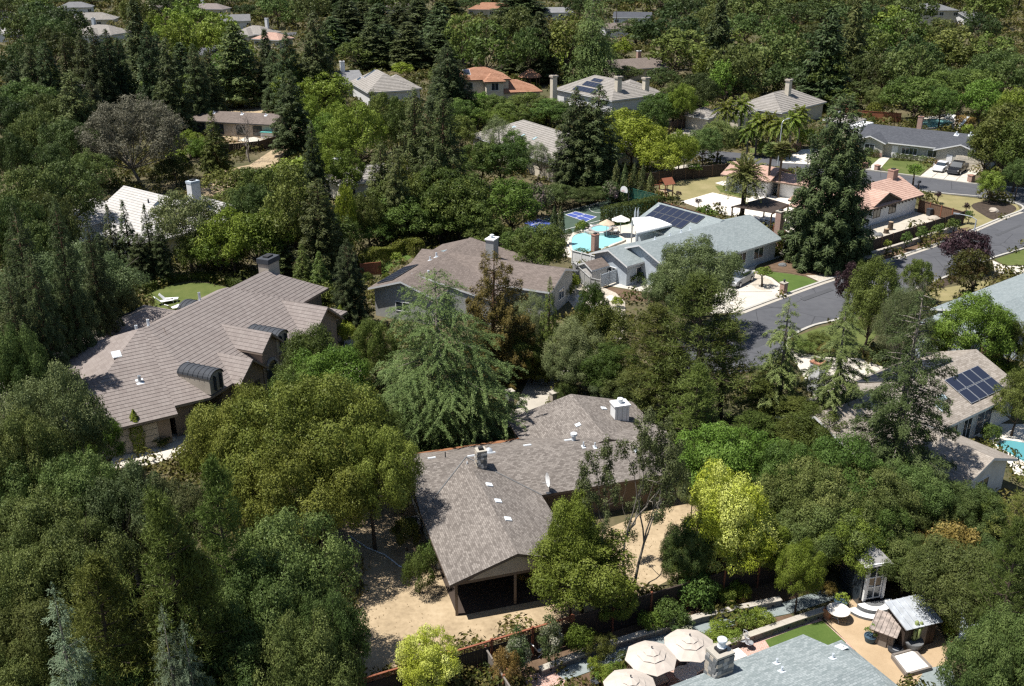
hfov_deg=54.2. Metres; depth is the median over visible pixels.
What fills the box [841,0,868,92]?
redwood tree
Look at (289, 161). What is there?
shrub
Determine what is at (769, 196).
patio
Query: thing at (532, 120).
broadleaf tree
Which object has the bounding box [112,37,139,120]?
redwood tree
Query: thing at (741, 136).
shrub
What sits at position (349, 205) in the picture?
broadleaf tree
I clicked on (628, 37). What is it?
broadleaf tree
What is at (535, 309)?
birch tree
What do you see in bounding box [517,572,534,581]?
shrub
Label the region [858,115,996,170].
dark roofed house
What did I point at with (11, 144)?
oak tree
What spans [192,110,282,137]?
long low house
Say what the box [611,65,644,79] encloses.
oak tree
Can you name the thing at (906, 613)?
garden shed
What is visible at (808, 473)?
oak tree
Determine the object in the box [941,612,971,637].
shrub
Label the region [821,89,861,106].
broadleaf tree
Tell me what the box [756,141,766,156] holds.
shrub
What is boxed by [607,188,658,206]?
fence
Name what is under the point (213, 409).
shrub
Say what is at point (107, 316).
redwood tree
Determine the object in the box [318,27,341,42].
broadleaf tree
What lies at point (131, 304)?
oak tree
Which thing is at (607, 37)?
broadleaf tree
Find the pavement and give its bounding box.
[654,165,708,171]
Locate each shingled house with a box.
[368,234,577,323]
[404,394,677,615]
[671,634,897,685]
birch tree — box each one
[117,34,132,65]
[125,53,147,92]
[481,114,516,168]
[510,288,547,346]
[524,141,550,179]
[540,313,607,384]
[587,379,619,398]
[870,284,934,360]
[872,284,922,363]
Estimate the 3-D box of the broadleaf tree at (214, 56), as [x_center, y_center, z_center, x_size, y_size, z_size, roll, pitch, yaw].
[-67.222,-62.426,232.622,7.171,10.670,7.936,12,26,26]
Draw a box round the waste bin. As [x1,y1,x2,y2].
[926,208,933,215]
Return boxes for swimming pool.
[569,232,625,252]
[923,119,953,128]
[993,438,1023,464]
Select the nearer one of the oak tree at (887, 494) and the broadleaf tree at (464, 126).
the oak tree at (887, 494)
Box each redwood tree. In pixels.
[0,62,23,129]
[0,269,53,423]
[2,200,69,355]
[18,44,48,101]
[20,247,78,397]
[32,40,76,106]
[47,196,104,359]
[56,70,101,161]
[57,35,79,96]
[71,31,97,105]
[80,216,124,336]
[82,27,122,125]
[83,79,119,156]
[91,232,116,276]
[99,28,137,114]
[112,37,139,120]
[122,0,153,93]
[127,233,161,285]
[135,23,169,130]
[147,31,177,100]
[150,225,179,283]
[152,37,199,136]
[171,42,197,85]
[183,43,217,115]
[199,49,229,110]
[211,23,266,106]
[255,29,275,101]
[257,234,295,274]
[260,49,283,113]
[269,31,307,111]
[269,70,315,155]
[292,178,346,278]
[294,9,347,116]
[302,121,331,204]
[303,0,351,14]
[316,16,353,55]
[330,0,365,45]
[330,238,374,330]
[349,21,391,69]
[352,1,375,23]
[359,4,393,31]
[363,140,391,230]
[372,24,397,67]
[380,5,422,43]
[381,146,417,241]
[384,21,433,69]
[397,87,431,173]
[402,0,431,38]
[410,109,440,192]
[419,2,463,52]
[424,48,452,107]
[424,53,456,114]
[424,87,467,227]
[425,19,461,65]
[425,40,472,122]
[431,0,464,16]
[450,59,473,104]
[490,0,552,20]
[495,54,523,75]
[516,11,562,83]
[546,86,596,188]
[555,104,609,189]
[567,83,625,187]
[696,0,734,81]
[795,7,851,110]
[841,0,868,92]
[844,285,960,532]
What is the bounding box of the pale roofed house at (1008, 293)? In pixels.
[920,273,1023,359]
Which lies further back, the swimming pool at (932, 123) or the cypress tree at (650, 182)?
the swimming pool at (932, 123)
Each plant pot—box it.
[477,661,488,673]
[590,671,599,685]
[823,605,833,619]
[834,592,850,605]
[864,623,876,643]
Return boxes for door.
[100,422,159,459]
[586,489,599,514]
[877,633,887,647]
[891,146,897,157]
[916,626,927,645]
[946,154,952,162]
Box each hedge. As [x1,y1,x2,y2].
[138,271,241,293]
[356,237,424,269]
[599,194,665,225]
[955,114,975,125]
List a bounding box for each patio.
[525,672,564,685]
[658,619,852,685]
[681,192,793,231]
[717,181,779,198]
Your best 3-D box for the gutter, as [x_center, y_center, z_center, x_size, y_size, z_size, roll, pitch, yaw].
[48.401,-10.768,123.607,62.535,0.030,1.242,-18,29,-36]
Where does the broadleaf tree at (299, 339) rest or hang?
on the ground at (618, 516)
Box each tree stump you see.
[883,228,888,233]
[888,221,893,229]
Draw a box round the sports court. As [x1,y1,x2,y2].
[523,200,643,235]
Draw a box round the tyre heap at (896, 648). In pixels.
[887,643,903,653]
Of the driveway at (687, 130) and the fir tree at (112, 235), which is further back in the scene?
the driveway at (687, 130)
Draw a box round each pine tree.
[58,547,159,685]
[102,586,224,685]
[116,478,236,685]
[155,536,251,685]
[184,452,269,636]
[614,302,694,411]
[618,340,717,430]
[637,271,765,437]
[640,361,740,457]
[685,318,753,423]
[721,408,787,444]
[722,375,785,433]
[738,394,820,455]
[787,423,841,461]
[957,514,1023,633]
[982,472,1023,548]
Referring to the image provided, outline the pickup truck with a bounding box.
[947,160,968,174]
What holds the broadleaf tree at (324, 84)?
on the ground at (618, 516)
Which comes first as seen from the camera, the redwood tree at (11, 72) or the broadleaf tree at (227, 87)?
the redwood tree at (11, 72)
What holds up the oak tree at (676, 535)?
on the planting bed at (766, 591)
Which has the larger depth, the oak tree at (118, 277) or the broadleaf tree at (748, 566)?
the oak tree at (118, 277)
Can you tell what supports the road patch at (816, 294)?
on the road
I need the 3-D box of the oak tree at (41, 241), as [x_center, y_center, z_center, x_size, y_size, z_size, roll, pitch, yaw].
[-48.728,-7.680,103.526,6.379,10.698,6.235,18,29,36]
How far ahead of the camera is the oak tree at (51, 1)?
387.59 m
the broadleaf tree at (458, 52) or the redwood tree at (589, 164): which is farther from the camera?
the broadleaf tree at (458, 52)
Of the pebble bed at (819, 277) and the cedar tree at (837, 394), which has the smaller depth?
the cedar tree at (837, 394)
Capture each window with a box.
[196,123,204,131]
[215,124,223,133]
[236,125,245,134]
[247,378,260,390]
[253,126,261,135]
[336,319,341,335]
[395,301,409,311]
[491,83,498,90]
[558,287,563,300]
[608,266,615,270]
[636,266,640,275]
[739,251,746,262]
[753,246,763,259]
[864,143,874,150]
[873,208,880,218]
[888,204,895,213]
[901,147,917,155]
[927,150,936,157]
[961,417,972,438]
[973,408,992,436]
[976,475,989,488]
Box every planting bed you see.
[506,578,818,679]
[564,614,791,685]
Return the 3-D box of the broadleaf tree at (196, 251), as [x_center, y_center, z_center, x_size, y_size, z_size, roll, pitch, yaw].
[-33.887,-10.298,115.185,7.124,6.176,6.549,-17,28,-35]
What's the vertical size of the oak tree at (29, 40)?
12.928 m
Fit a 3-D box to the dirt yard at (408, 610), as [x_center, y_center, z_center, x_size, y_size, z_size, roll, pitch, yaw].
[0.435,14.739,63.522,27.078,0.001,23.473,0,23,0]
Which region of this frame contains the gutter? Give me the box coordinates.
[740,212,1023,313]
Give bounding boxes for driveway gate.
[600,268,616,286]
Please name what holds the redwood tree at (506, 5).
on the ground at (618, 516)
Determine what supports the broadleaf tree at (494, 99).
on the ground at (618, 516)
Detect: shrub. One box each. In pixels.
[152,436,170,445]
[165,150,187,161]
[185,407,203,435]
[200,166,254,190]
[204,404,220,429]
[211,187,235,201]
[230,166,274,185]
[267,157,307,174]
[287,155,326,175]
[313,277,336,300]
[337,321,354,344]
[362,272,372,283]
[376,259,385,270]
[380,272,389,279]
[389,515,420,550]
[390,252,405,260]
[394,487,409,514]
[400,545,435,593]
[417,539,438,571]
[489,645,521,685]
[504,623,532,678]
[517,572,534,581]
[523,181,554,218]
[535,613,563,661]
[564,619,594,653]
[566,282,574,297]
[572,272,578,289]
[572,276,580,292]
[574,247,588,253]
[575,219,585,229]
[582,628,617,663]
[587,655,600,675]
[590,663,612,682]
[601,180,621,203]
[604,660,625,672]
[610,296,623,305]
[615,649,627,667]
[632,272,644,282]
[636,609,663,631]
[654,595,691,628]
[664,608,695,631]
[677,569,720,610]
[695,204,718,217]
[698,599,714,614]
[699,551,727,574]
[700,630,721,642]
[705,618,732,638]
[715,585,736,605]
[721,627,742,644]
[726,608,757,629]
[727,579,742,595]
[732,583,751,600]
[736,128,745,140]
[736,592,751,602]
[746,606,776,627]
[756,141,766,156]
[776,240,785,255]
[792,338,818,353]
[793,128,817,147]
[806,331,830,344]
[815,343,833,353]
[819,580,837,596]
[865,102,882,117]
[868,116,878,123]
[871,149,879,157]
[891,153,900,160]
[900,153,907,160]
[907,154,913,160]
[911,519,982,581]
[918,155,927,160]
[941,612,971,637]
[961,124,973,132]
[980,422,1002,441]
[983,351,1011,372]
[998,361,1023,378]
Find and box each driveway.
[112,433,188,468]
[508,370,567,426]
[609,282,651,290]
[673,128,698,135]
[711,253,780,312]
[782,149,818,163]
[793,354,882,395]
[921,165,978,181]
[993,261,1023,273]
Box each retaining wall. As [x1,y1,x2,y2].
[538,596,782,676]
[675,606,824,666]
[863,226,957,258]
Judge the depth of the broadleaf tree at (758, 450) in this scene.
66.89 m
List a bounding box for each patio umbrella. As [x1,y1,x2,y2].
[599,219,613,235]
[603,669,655,685]
[612,215,629,235]
[625,640,676,676]
[664,629,712,666]
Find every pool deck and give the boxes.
[564,221,635,257]
[924,114,963,127]
[977,424,1023,475]
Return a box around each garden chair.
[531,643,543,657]
[744,634,753,650]
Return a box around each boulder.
[573,294,581,301]
[874,232,882,236]
[927,215,939,220]
[989,207,998,211]
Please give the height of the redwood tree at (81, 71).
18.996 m
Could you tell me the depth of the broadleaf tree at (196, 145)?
164.51 m
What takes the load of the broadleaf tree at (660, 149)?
on the ground at (618, 516)
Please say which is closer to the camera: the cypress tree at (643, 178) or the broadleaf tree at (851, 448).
the broadleaf tree at (851, 448)
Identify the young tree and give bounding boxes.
[685,163,702,178]
[695,198,702,206]
[753,266,774,286]
[883,239,891,255]
[900,230,912,250]
[906,164,924,185]
[915,226,929,245]
[929,222,944,235]
[934,191,942,202]
[946,218,960,233]
[962,202,970,210]
[964,210,974,223]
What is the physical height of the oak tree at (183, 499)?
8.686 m
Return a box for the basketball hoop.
[621,186,628,206]
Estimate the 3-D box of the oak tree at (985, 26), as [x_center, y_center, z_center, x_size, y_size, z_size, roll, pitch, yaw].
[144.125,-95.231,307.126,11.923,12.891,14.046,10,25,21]
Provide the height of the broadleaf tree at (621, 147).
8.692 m
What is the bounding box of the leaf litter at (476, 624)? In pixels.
[350,507,682,669]
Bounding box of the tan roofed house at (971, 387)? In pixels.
[770,342,1017,501]
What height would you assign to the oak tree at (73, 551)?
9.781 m
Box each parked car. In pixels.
[731,269,755,287]
[932,160,950,171]
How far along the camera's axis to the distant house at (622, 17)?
389.86 m
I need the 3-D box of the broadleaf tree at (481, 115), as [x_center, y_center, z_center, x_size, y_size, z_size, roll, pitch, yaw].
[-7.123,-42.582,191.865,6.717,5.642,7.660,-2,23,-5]
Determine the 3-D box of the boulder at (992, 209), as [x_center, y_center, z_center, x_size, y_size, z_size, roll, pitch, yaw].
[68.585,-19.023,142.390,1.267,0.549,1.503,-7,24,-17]
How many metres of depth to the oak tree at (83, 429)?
64.19 m
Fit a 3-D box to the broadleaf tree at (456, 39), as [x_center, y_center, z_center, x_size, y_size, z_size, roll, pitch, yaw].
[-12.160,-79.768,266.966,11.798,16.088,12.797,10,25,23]
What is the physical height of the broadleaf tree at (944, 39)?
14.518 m
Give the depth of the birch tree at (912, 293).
87.84 m
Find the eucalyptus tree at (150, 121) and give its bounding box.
[72,93,191,187]
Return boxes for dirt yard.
[200,150,284,195]
[224,103,273,147]
[321,495,705,678]
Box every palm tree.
[708,97,740,143]
[720,151,769,215]
[724,93,755,127]
[738,121,760,156]
[743,112,768,155]
[756,110,785,156]
[762,115,793,159]
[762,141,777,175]
[771,140,794,197]
[782,110,808,144]
[787,104,813,143]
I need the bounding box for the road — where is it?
[659,150,1023,371]
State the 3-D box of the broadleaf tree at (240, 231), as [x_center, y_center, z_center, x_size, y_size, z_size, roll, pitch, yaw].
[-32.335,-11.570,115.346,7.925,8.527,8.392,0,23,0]
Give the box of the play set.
[650,177,677,195]
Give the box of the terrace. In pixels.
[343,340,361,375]
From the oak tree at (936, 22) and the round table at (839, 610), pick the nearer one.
the round table at (839, 610)
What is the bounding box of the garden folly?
[838,540,891,620]
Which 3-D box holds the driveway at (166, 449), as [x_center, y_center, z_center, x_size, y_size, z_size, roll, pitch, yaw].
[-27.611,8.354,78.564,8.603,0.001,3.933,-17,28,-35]
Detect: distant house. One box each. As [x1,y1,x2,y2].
[0,28,22,41]
[57,2,94,12]
[72,9,118,25]
[81,17,129,43]
[199,0,230,14]
[220,14,250,28]
[240,17,281,42]
[251,32,293,49]
[324,157,386,200]
[331,60,361,95]
[467,2,502,16]
[538,7,573,19]
[601,23,630,37]
[603,50,668,80]
[613,11,651,22]
[905,3,958,26]
[956,11,980,27]
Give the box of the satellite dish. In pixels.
[545,473,553,494]
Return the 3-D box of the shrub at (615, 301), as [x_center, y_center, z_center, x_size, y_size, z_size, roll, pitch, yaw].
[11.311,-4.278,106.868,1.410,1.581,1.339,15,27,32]
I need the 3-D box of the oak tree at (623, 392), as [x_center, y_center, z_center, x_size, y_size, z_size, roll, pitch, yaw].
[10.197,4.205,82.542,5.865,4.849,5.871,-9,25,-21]
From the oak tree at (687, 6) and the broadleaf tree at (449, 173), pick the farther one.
the oak tree at (687, 6)
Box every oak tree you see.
[0,0,26,19]
[0,11,37,48]
[0,45,32,80]
[0,76,57,113]
[0,93,36,136]
[0,128,34,188]
[0,163,66,219]
[0,195,46,268]
[0,239,150,325]
[0,321,55,420]
[0,357,114,458]
[0,405,78,503]
[0,451,64,525]
[0,481,103,585]
[0,539,81,649]
[0,590,93,685]
[0,637,75,685]
[4,34,51,61]
[4,219,60,277]
[7,109,60,154]
[8,67,46,90]
[9,0,59,6]
[17,0,57,20]
[17,183,84,241]
[18,513,140,619]
[22,92,67,124]
[24,13,68,57]
[24,156,109,226]
[25,448,135,539]
[29,141,76,177]
[32,25,77,66]
[32,192,80,245]
[35,115,101,178]
[36,5,90,34]
[50,0,77,2]
[51,18,88,67]
[59,628,163,685]
[66,146,117,183]
[69,458,179,590]
[77,0,107,3]
[82,289,142,321]
[96,40,124,71]
[125,471,219,566]
[143,0,180,24]
[144,188,224,272]
[153,153,193,186]
[168,0,198,8]
[175,378,295,521]
[189,621,300,685]
[196,555,327,685]
[209,371,390,510]
[211,0,247,8]
[215,505,362,636]
[219,423,382,547]
[220,182,277,256]
[233,4,256,14]
[244,605,365,685]
[255,0,295,27]
[288,0,331,26]
[297,583,371,685]
[315,420,427,551]
[329,0,358,17]
[355,0,392,19]
[387,0,423,9]
[396,0,429,18]
[458,0,490,8]
[482,8,519,40]
[490,6,545,39]
[509,26,550,82]
[540,339,601,385]
[541,184,578,205]
[554,382,578,398]
[561,0,592,20]
[563,186,605,205]
[579,185,615,201]
[598,363,666,409]
[599,47,623,59]
[602,0,637,3]
[610,18,652,43]
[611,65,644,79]
[629,8,704,60]
[639,0,673,6]
[641,263,694,336]
[645,66,681,88]
[647,0,664,9]
[652,233,744,332]
[653,0,713,19]
[659,517,715,578]
[662,107,689,120]
[675,471,710,516]
[676,72,721,107]
[677,0,702,16]
[679,10,715,42]
[690,126,724,165]
[695,2,737,28]
[700,120,739,162]
[705,41,767,102]
[705,66,772,99]
[723,12,771,43]
[727,0,789,24]
[747,29,812,91]
[751,0,775,21]
[754,72,793,90]
[755,453,860,531]
[762,43,805,88]
[762,61,811,88]
[769,1,824,30]
[774,485,872,573]
[775,518,833,579]
[797,0,846,22]
[797,30,851,58]
[798,18,854,45]
[822,458,924,541]
[828,0,891,28]
[835,60,863,84]
[840,19,885,49]
[847,0,879,11]
[847,46,890,79]
[848,79,895,94]
[853,0,891,12]
[861,61,909,87]
[862,88,891,106]
[874,526,945,597]
[880,32,945,73]
[880,43,943,108]
[885,453,955,519]
[891,0,939,30]
[896,495,962,536]
[902,530,1022,632]
[907,60,960,86]
[919,17,968,42]
[934,612,1023,685]
[935,479,1007,534]
[945,670,962,685]
[963,11,1003,38]
[963,532,1022,582]
[963,598,1023,685]
[965,46,1023,92]
[966,582,1023,616]
[978,545,1023,617]
[979,661,1023,685]
[1000,157,1023,199]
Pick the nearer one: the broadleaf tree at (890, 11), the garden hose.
the garden hose
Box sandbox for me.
[891,649,931,676]
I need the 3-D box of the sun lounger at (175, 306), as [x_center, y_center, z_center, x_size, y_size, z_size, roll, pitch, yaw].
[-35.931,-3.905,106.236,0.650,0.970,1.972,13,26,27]
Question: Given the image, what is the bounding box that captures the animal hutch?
[869,609,900,647]
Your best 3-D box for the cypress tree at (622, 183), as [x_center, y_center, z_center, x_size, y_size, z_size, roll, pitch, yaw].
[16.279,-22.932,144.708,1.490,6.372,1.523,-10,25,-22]
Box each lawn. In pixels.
[144,282,225,309]
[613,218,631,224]
[660,176,746,200]
[716,185,741,196]
[757,270,816,291]
[765,621,845,646]
[801,322,876,356]
[849,156,879,168]
[882,158,931,175]
[924,193,1019,230]
[925,274,993,301]
[995,250,1023,264]
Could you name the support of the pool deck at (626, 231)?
on the ground at (618, 516)
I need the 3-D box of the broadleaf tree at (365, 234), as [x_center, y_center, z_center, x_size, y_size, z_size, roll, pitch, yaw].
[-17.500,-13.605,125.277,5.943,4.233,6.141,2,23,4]
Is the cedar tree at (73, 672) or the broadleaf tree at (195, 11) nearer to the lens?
the cedar tree at (73, 672)
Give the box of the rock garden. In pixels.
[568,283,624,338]
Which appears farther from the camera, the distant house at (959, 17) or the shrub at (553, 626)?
the distant house at (959, 17)
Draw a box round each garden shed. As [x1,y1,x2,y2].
[576,257,609,279]
[884,594,942,649]
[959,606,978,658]
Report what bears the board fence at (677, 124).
on the ground at (618, 516)
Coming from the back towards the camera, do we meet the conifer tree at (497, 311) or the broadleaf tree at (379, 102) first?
the broadleaf tree at (379, 102)
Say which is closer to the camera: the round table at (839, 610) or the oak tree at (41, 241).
the round table at (839, 610)
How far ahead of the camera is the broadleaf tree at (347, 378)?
72.11 m
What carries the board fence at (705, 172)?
on the lawn at (690, 188)
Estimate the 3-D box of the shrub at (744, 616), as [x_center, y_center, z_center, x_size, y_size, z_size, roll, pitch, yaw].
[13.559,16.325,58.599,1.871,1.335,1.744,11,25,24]
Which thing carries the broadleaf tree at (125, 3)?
on the ground at (618, 516)
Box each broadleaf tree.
[12,0,50,15]
[73,413,127,462]
[118,0,151,25]
[141,10,165,36]
[150,8,197,43]
[158,21,200,63]
[165,0,214,33]
[169,29,200,57]
[171,233,215,271]
[175,129,203,159]
[178,73,229,98]
[186,136,214,166]
[186,227,250,270]
[191,21,223,62]
[192,12,243,45]
[194,204,261,275]
[198,79,240,96]
[208,51,234,79]
[219,34,257,63]
[231,213,284,272]
[234,166,296,212]
[247,207,299,249]
[251,6,285,22]
[255,159,331,261]
[267,361,326,408]
[269,65,313,103]
[271,320,348,380]
[277,7,307,29]
[287,342,377,403]
[288,49,309,69]
[292,93,323,125]
[294,69,355,109]
[295,215,341,248]
[300,41,338,72]
[306,126,357,166]
[307,111,335,147]
[307,147,342,194]
[311,213,360,252]
[311,372,389,445]
[316,100,353,128]
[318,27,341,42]
[321,401,385,444]
[326,100,389,165]
[326,148,366,189]
[333,110,367,163]
[334,182,357,251]
[335,37,376,68]
[350,215,394,246]
[352,317,398,381]
[353,189,385,247]
[356,55,389,68]
[358,393,407,483]
[362,88,402,152]
[366,176,408,218]
[368,1,393,10]
[373,219,410,242]
[376,191,442,236]
[380,95,416,154]
[383,157,416,194]
[391,62,414,75]
[393,623,462,685]
[397,170,447,234]
[410,204,464,242]
[414,162,492,238]
[422,176,490,240]
[427,67,435,81]
[443,12,489,68]
[444,198,501,237]
[445,114,479,146]
[447,97,482,122]
[452,40,489,62]
[456,141,501,179]
[459,19,526,69]
[460,107,488,129]
[463,217,511,241]
[469,91,493,120]
[472,142,533,186]
[473,93,512,112]
[485,176,544,231]
[486,109,519,126]
[492,100,529,122]
[497,330,543,382]
[498,129,534,167]
[499,224,544,255]
[504,91,555,111]
[511,222,567,265]
[515,111,546,123]
[517,363,545,383]
[521,106,551,123]
[525,521,640,614]
[527,98,565,125]
[542,488,605,620]
[547,10,596,80]
[550,101,577,123]
[552,53,577,78]
[566,303,638,371]
[572,406,691,590]
[573,281,613,339]
[576,339,641,398]
[587,579,639,623]
[593,34,616,49]
[603,126,624,153]
[604,105,640,134]
[607,115,667,167]
[610,37,632,55]
[625,30,647,43]
[627,120,667,170]
[628,99,669,135]
[636,92,686,119]
[638,139,682,172]
[646,27,701,77]
[655,82,696,121]
[658,540,707,586]
[664,128,698,168]
[668,82,698,129]
[674,420,757,501]
[680,454,769,568]
[681,135,700,167]
[686,28,757,67]
[692,47,720,81]
[697,504,782,574]
[707,0,731,11]
[709,59,736,104]
[716,421,787,498]
[729,0,764,24]
[729,507,791,571]
[746,439,817,517]
[763,14,805,55]
[774,401,847,461]
[774,537,827,613]
[775,0,808,23]
[797,429,889,503]
[803,0,847,21]
[803,51,849,108]
[816,505,890,580]
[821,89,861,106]
[834,497,916,571]
[836,253,903,357]
[857,27,891,62]
[869,5,915,40]
[876,24,898,56]
[877,76,950,122]
[879,10,935,51]
[899,258,933,290]
[918,320,954,351]
[919,85,965,126]
[923,0,974,5]
[925,27,981,68]
[927,67,1003,115]
[932,288,1020,357]
[933,39,978,70]
[943,248,993,289]
[954,31,1016,64]
[956,78,1004,126]
[962,0,1008,19]
[966,102,1023,173]
[966,121,1010,181]
[970,492,1009,535]
[976,0,1013,19]
[976,170,1006,202]
[983,317,1023,368]
[990,366,1023,435]
[991,85,1023,165]
[992,115,1023,191]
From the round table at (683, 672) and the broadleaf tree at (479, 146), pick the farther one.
the broadleaf tree at (479, 146)
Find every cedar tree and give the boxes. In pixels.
[41,582,110,685]
[152,603,187,685]
[173,621,214,685]
[363,267,529,475]
[557,0,624,84]
[735,297,816,443]
[794,301,875,411]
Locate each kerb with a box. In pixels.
[740,183,1023,311]
[786,313,855,354]
[866,169,1023,188]
[911,247,1023,289]
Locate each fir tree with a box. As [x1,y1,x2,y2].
[102,204,127,272]
[116,200,138,269]
[139,204,160,272]
[200,110,234,174]
[292,244,312,282]
[309,250,335,305]
[536,276,561,382]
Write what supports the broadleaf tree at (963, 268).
on the ground at (618, 516)
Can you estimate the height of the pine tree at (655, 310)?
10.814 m
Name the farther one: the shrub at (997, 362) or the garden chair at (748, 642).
the shrub at (997, 362)
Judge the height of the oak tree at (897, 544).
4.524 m
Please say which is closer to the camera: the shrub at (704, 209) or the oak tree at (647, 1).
the shrub at (704, 209)
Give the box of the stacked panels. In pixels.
[260,131,276,138]
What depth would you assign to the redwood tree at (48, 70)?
187.41 m
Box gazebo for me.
[518,69,541,86]
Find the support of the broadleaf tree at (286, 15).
on the ground at (618, 516)
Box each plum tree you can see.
[831,260,865,304]
[937,228,995,262]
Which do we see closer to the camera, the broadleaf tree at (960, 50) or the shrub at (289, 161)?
the shrub at (289, 161)
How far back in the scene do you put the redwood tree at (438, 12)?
286.76 m
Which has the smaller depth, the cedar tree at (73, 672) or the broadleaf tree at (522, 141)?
the cedar tree at (73, 672)
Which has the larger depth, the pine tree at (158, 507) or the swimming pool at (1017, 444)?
the swimming pool at (1017, 444)
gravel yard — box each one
[825,599,947,685]
[865,212,931,238]
[955,155,984,170]
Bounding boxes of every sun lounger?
[153,296,173,304]
[158,293,178,302]
[164,304,178,309]
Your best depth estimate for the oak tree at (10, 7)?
350.48 m
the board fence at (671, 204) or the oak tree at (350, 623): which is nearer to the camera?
the oak tree at (350, 623)
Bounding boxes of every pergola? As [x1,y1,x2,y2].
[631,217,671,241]
[731,198,788,229]
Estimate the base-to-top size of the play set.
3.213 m
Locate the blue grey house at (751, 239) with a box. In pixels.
[589,202,785,291]
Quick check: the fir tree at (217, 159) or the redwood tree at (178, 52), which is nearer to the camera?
the fir tree at (217, 159)
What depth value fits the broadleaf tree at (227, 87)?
216.56 m
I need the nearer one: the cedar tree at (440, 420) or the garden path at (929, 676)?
the garden path at (929, 676)
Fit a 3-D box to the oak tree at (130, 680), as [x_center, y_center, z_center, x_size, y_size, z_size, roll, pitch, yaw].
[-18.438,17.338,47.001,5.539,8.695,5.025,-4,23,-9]
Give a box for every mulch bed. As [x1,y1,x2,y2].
[604,286,659,301]
[763,255,842,280]
[867,227,968,261]
[932,276,958,287]
[971,201,1015,219]
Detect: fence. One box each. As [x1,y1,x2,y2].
[189,135,279,157]
[357,614,573,685]
[360,261,381,274]
[484,645,509,685]
[571,249,594,264]
[572,261,600,289]
[573,557,788,636]
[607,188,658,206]
[645,163,726,184]
[658,201,711,216]
[666,118,685,131]
[790,142,800,152]
[845,108,901,121]
[870,210,964,250]
[917,199,965,223]
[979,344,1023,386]
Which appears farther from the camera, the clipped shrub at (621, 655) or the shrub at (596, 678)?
the clipped shrub at (621, 655)
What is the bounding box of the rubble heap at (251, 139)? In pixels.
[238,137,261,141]
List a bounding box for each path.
[555,591,842,679]
[868,156,889,170]
[916,665,948,685]
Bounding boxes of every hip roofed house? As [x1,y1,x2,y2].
[349,70,421,104]
[473,120,636,181]
[549,74,664,111]
[683,78,865,136]
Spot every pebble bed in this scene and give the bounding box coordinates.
[750,274,773,289]
[806,275,833,280]
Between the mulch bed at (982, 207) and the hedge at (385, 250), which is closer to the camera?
the hedge at (385, 250)
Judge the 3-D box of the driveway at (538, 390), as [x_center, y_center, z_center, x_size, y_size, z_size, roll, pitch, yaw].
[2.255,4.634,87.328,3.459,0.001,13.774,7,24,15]
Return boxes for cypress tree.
[128,409,145,453]
[338,305,347,334]
[549,205,558,236]
[556,206,564,240]
[611,161,621,201]
[619,163,628,203]
[629,163,638,199]
[637,163,646,202]
[645,172,654,196]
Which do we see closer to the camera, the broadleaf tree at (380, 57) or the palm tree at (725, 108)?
the palm tree at (725, 108)
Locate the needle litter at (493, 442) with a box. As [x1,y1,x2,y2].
[419,438,519,452]
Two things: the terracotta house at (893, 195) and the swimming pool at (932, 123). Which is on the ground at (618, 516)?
the terracotta house at (893, 195)
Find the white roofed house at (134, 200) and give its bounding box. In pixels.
[74,179,229,258]
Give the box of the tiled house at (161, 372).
[0,253,346,464]
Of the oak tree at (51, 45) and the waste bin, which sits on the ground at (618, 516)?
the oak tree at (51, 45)
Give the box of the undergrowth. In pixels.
[0,0,1023,685]
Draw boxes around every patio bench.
[652,674,668,685]
[686,661,704,673]
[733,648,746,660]
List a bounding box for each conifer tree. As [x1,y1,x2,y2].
[459,249,535,392]
[777,93,874,275]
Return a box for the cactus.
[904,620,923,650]
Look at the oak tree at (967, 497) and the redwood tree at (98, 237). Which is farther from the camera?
the redwood tree at (98, 237)
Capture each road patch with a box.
[750,339,768,347]
[800,288,832,300]
[995,225,1021,235]
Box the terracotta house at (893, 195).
[720,161,923,226]
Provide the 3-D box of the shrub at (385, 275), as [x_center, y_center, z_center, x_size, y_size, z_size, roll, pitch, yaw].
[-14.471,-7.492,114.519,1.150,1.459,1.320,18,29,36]
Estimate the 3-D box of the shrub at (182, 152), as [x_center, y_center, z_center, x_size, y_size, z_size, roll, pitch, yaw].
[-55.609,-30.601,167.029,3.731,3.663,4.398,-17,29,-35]
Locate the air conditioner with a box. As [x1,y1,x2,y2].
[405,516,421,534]
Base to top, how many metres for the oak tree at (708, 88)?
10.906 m
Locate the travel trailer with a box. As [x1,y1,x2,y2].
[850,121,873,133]
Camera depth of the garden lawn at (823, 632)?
58.19 m
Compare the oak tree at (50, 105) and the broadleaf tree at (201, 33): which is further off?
the broadleaf tree at (201, 33)
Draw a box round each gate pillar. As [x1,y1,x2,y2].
[506,388,514,403]
[548,390,557,400]
[779,279,788,293]
[874,164,880,170]
[967,174,975,182]
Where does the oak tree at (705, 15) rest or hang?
on the ground at (618, 516)
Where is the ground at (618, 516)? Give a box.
[0,0,1023,685]
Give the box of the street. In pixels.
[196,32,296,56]
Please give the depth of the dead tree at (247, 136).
169.58 m
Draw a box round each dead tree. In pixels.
[227,113,253,161]
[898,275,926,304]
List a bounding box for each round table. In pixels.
[674,665,696,681]
[827,602,850,622]
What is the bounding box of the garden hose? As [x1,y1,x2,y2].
[349,536,401,567]
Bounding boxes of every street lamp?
[777,118,789,165]
[953,213,976,229]
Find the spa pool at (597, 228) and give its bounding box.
[582,224,618,235]
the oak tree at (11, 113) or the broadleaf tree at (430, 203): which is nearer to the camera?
the broadleaf tree at (430, 203)
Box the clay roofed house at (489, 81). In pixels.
[460,67,542,104]
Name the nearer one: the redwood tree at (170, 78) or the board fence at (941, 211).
the board fence at (941, 211)
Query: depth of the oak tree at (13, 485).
58.80 m

